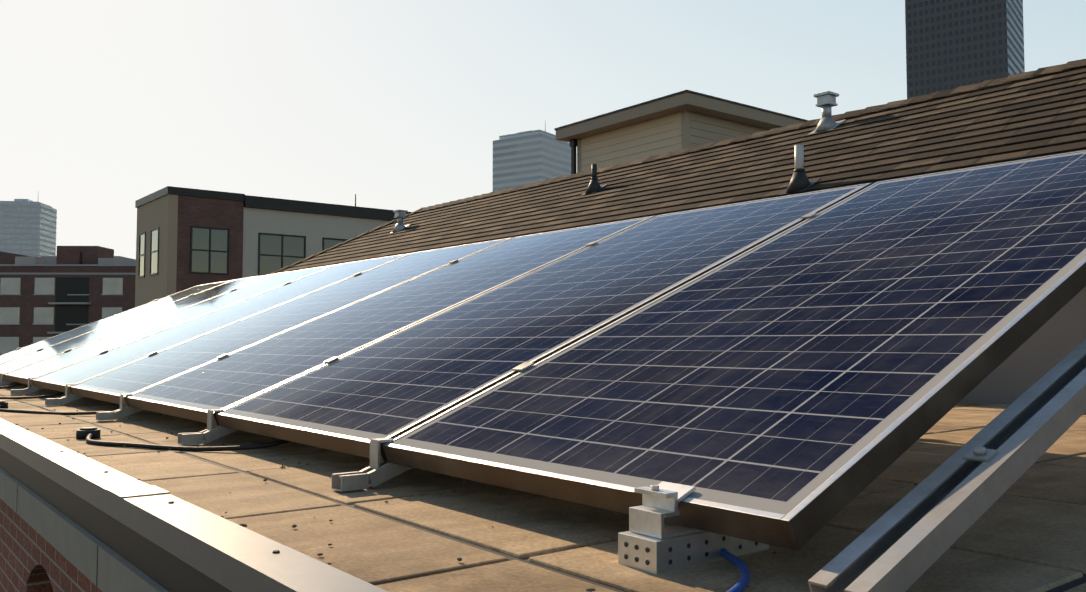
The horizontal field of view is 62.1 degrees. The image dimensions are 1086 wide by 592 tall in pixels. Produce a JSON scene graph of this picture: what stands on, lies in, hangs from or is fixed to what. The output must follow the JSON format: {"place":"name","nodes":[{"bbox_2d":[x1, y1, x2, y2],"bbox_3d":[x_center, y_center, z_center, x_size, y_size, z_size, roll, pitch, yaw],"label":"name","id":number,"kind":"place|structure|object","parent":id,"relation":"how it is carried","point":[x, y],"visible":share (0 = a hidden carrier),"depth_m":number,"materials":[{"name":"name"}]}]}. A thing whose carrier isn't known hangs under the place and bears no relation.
{"place":"outdoors","nodes":[
{"label":"outdoors","id":0,"kind":"place"},
{"bbox_2d":[0,251,30,263],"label":"brown block","id":1,"kind":"structure","parent":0,"point":[7,258],"depth_m":130.77,"materials":[{"name":"brown brick"}]},
{"bbox_2d":[0,199,56,256],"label":"pale tower","id":2,"kind":"structure","parent":0,"point":[27,227],"depth_m":594.65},
{"bbox_2d":[0,246,135,354],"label":"brick building","id":3,"kind":"structure","parent":0,"point":[73,287],"depth_m":96.00,"materials":[{"name":"brown brick"}]},
{"bbox_2d":[41,256,135,263],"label":"grey block","id":4,"kind":"structure","parent":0,"point":[52,260],"depth_m":138.91,"materials":[{"name":"grey concrete"}]},
{"bbox_2d":[135,186,411,306],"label":"apartment building","id":5,"kind":"structure","parent":0,"point":[187,238],"depth_m":31.26,"materials":[{"name":"grey paint"}]},
{"bbox_2d":[0,0,1085,258],"label":"sky","id":6,"kind":"structure","parent":0,"point":[106,106],"materials":[{"name":"white"}]},
{"label":"street-level ground","id":7,"kind":"structure","parent":0,"visible":0},
{"bbox_2d":[0,499,101,591],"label":"brick wall","id":8,"kind":"structure","parent":7,"relation":"on","point":[32,559],"depth_m":2.34,"materials":[{"name":"red brick"}]},
{"bbox_2d":[0,418,387,591],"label":"parapet coping","id":9,"kind":"object","parent":8,"relation":"on","point":[102,527],"visible":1,"depth_m":1.52,"materials":[{"name":"silver metal"}]},
{"bbox_2d":[493,124,570,191],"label":"building","id":10,"kind":"structure","parent":7,"relation":"on","point":[525,158],"depth_m":519.72,"materials":[{"name":"grey glass"}]},
{"bbox_2d":[0,395,1085,591],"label":"roof seams","id":11,"kind":"object","parent":7,"relation":"on","point":[1071,584],"depth_m":1.42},
{"bbox_2d":[0,383,22,388],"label":"cable","id":12,"kind":"object","parent":11,"relation":"on","point":[10,386],"visible":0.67,"depth_m":5.58,"materials":[{"name":"black rubber"}]},
{"bbox_2d":[0,392,63,398],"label":"cable","id":13,"kind":"object","parent":11,"relation":"on","point":[41,396],"visible":0.79,"depth_m":4.65,"materials":[{"name":"black rubber"}]},
{"bbox_2d":[0,401,119,414],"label":"cable","id":14,"kind":"object","parent":11,"relation":"on","point":[3,404],"visible":0.77,"depth_m":3.72,"materials":[{"name":"black rubber"}]},
{"bbox_2d":[0,280,232,363],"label":"solar panel","id":15,"kind":"object","parent":11,"relation":"on","point":[54,340],"visible":0.56,"depth_m":7.64,"materials":[{"name":"glass"}]},
{"bbox_2d":[0,289,234,386],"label":"mounting brackets","id":16,"kind":"object","parent":11,"relation":"on","point":[4,382],"visible":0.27,"depth_m":5.84,"materials":[{"name":"metal"}]},
{"bbox_2d":[0,273,278,379],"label":"solar panel","id":17,"kind":"object","parent":11,"relation":"on","point":[77,341],"visible":0.62,"depth_m":6.78,"materials":[{"name":"glass"}]},
{"bbox_2d":[11,281,290,394],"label":"mounting brackets","id":18,"kind":"object","parent":11,"relation":"on","point":[29,389],"visible":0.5,"depth_m":5.03,"materials":[{"name":"metal"}]},
{"bbox_2d":[4,264,336,385],"bbox_3d":[-2.448,0.171,6.050,2.000,0.059,1.000,-25,13,-36],"label":"solar panel","id":19,"kind":"object","parent":11,"relation":"on","point":[76,355],"visible":0.77,"depth_m":5.93,"materials":[{"name":"glass"}]},
{"bbox_2d":[76,427,289,450],"bbox_3d":[-1.069,0.403,2.591,0.863,0.058,0.161,-1,-3,25],"label":"cable","id":20,"kind":"object","parent":11,"relation":"on","point":[88,434],"visible":0.81,"depth_m":2.50,"materials":[{"name":"black rubber"}]},
{"bbox_2d":[45,272,361,405],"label":"mounting brackets","id":21,"kind":"object","parent":11,"relation":"on","point":[66,398],"visible":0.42,"depth_m":4.23,"materials":[{"name":"metal"}]},
{"bbox_2d":[32,253,410,393],"bbox_3d":[-1.815,0.130,5.251,2.000,0.059,1.000,-25,13,-36],"label":"solar panel","id":22,"kind":"object","parent":11,"relation":"on","point":[103,363],"visible":0.69,"depth_m":5.12,"materials":[{"name":"glass"}]},
{"bbox_2d":[96,259,457,420],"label":"mounting brackets","id":23,"kind":"object","parent":11,"relation":"on","point":[122,412],"visible":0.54,"depth_m":3.43,"materials":[{"name":"metal"}]},
{"bbox_2d":[70,237,512,405],"bbox_3d":[-1.182,0.090,4.452,2.000,0.059,1.000,-25,13,-36],"label":"solar panel","id":24,"kind":"object","parent":11,"relation":"on","point":[111,386],"visible":0.79,"depth_m":4.29,"materials":[{"name":"glass"}]},
{"bbox_2d":[178,241,597,444],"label":"mounting brackets","id":25,"kind":"object","parent":11,"relation":"on","point":[211,432],"visible":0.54,"depth_m":2.63,"materials":[{"name":"metal"}]},
{"bbox_2d":[126,216,654,425],"bbox_3d":[-0.550,0.049,3.653,2.000,0.059,1.000,-25,13,-36],"label":"solar panel","id":26,"kind":"object","parent":11,"relation":"on","point":[230,380],"visible":0.75,"depth_m":3.46,"materials":[{"name":"glass"}]},
{"bbox_2d":[0,379,1085,591],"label":"roof pavers","id":27,"kind":"object","parent":11,"relation":"on","point":[1025,531],"visible":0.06,"depth_m":1.52,"materials":[{"name":"beige concrete"}]},
{"bbox_2d":[15,399,776,591],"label":"roof grit and pebbles","id":28,"kind":"object","parent":27,"relation":"on","point":[458,558],"visible":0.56,"depth_m":1.77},
{"bbox_2d":[215,183,871,460],"bbox_3d":[0.083,0.009,2.854,2.000,0.059,1.000,-25,13,-36],"label":"solar panel","id":29,"kind":"object","parent":11,"relation":"on","point":[397,384],"visible":0.79,"depth_m":2.61,"materials":[{"name":"glass"}]},
{"bbox_2d":[331,213,816,491],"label":"mounting brackets","id":30,"kind":"object","parent":11,"relation":"on","point":[377,471],"visible":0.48,"depth_m":1.83,"materials":[{"name":"metal"}]},
{"bbox_2d":[618,481,768,573],"bbox_3d":[0.213,0.310,1.256,0.231,0.106,0.073,2,-4,-38],"label":"mounting bracket","id":31,"kind":"object","parent":11,"relation":"on","point":[651,541],"visible":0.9,"depth_m":1.20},
{"bbox_2d":[382,150,1085,550],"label":"solar panel","id":32,"kind":"object","parent":11,"relation":"on","point":[798,386],"visible":1,"depth_m":1.65,"materials":[{"name":"glass"}]},
{"bbox_2d":[720,548,750,591],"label":"blue cable","id":33,"kind":"object","parent":11,"relation":"on","point":[743,581],"visible":0.5,"depth_m":1.12,"materials":[{"name":"blue plastic"}]},
{"bbox_2d":[808,339,1085,591],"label":"rack rail","id":34,"kind":"object","parent":11,"relation":"on","point":[907,541],"visible":1,"depth_m":1.13,"materials":[{"name":"metal"}]},
{"bbox_2d":[960,287,1085,403],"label":"wall","id":35,"kind":"structure","parent":11,"relation":"on","point":[1050,344],"depth_m":4.20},
{"bbox_2d":[268,59,1085,274],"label":"shingled roof","id":36,"kind":"structure","parent":35,"relation":"on","point":[1039,112],"depth_m":7.30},
{"bbox_2d":[390,210,410,232],"bbox_3d":[-1.984,-1.029,12.524,0.217,0.316,0.240,2,-4,-38],"label":"roof vent","id":37,"kind":"object","parent":36,"relation":"on","point":[400,215],"visible":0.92,"depth_m":12.48,"materials":[{"name":"metal"}]},
{"bbox_2d":[582,164,607,194],"bbox_3d":[0.534,-1.210,9.386,0.198,0.322,0.220,2,-4,-38],"label":"vent pipe","id":38,"kind":"object","parent":36,"relation":"on","point":[594,186],"visible":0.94,"depth_m":9.35,"materials":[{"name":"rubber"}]},
{"bbox_2d":[554,90,807,172],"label":"house","id":39,"kind":"structure","parent":36,"relation":"on","point":[683,119],"depth_m":14.03,"materials":[{"name":"beige wood"}]},
{"bbox_2d":[570,139,576,173],"bbox_3d":[0.526,-1.400,15.328,0.090,2.544,0.110,2,-4,-38],"label":"downspout","id":40,"kind":"object","parent":39,"relation":"attached to","point":[573,144],"visible":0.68,"depth_m":15.35,"materials":[{"name":"black metal"}]},
{"bbox_2d":[779,145,820,194],"bbox_3d":[1.817,-0.893,6.393,0.198,0.352,0.220,2,-4,-38],"label":"vent pipe","id":41,"kind":"object","parent":36,"relation":"on","point":[800,181],"visible":0.98,"depth_m":6.36,"materials":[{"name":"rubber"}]},
{"bbox_2d":[808,91,845,134],"bbox_3d":[2.426,-1.554,7.711,0.217,0.346,0.240,2,-4,-38],"label":"roof vent","id":42,"kind":"object","parent":36,"relation":"on","point":[826,101],"visible":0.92,"depth_m":7.67,"materials":[{"name":"metal"}]},
{"bbox_2d":[905,0,1024,98],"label":"dark office tower","id":43,"kind":"structure","parent":7,"relation":"on","point":[952,44],"depth_m":420.72,"materials":[{"name":"grey glass"}]}
]}

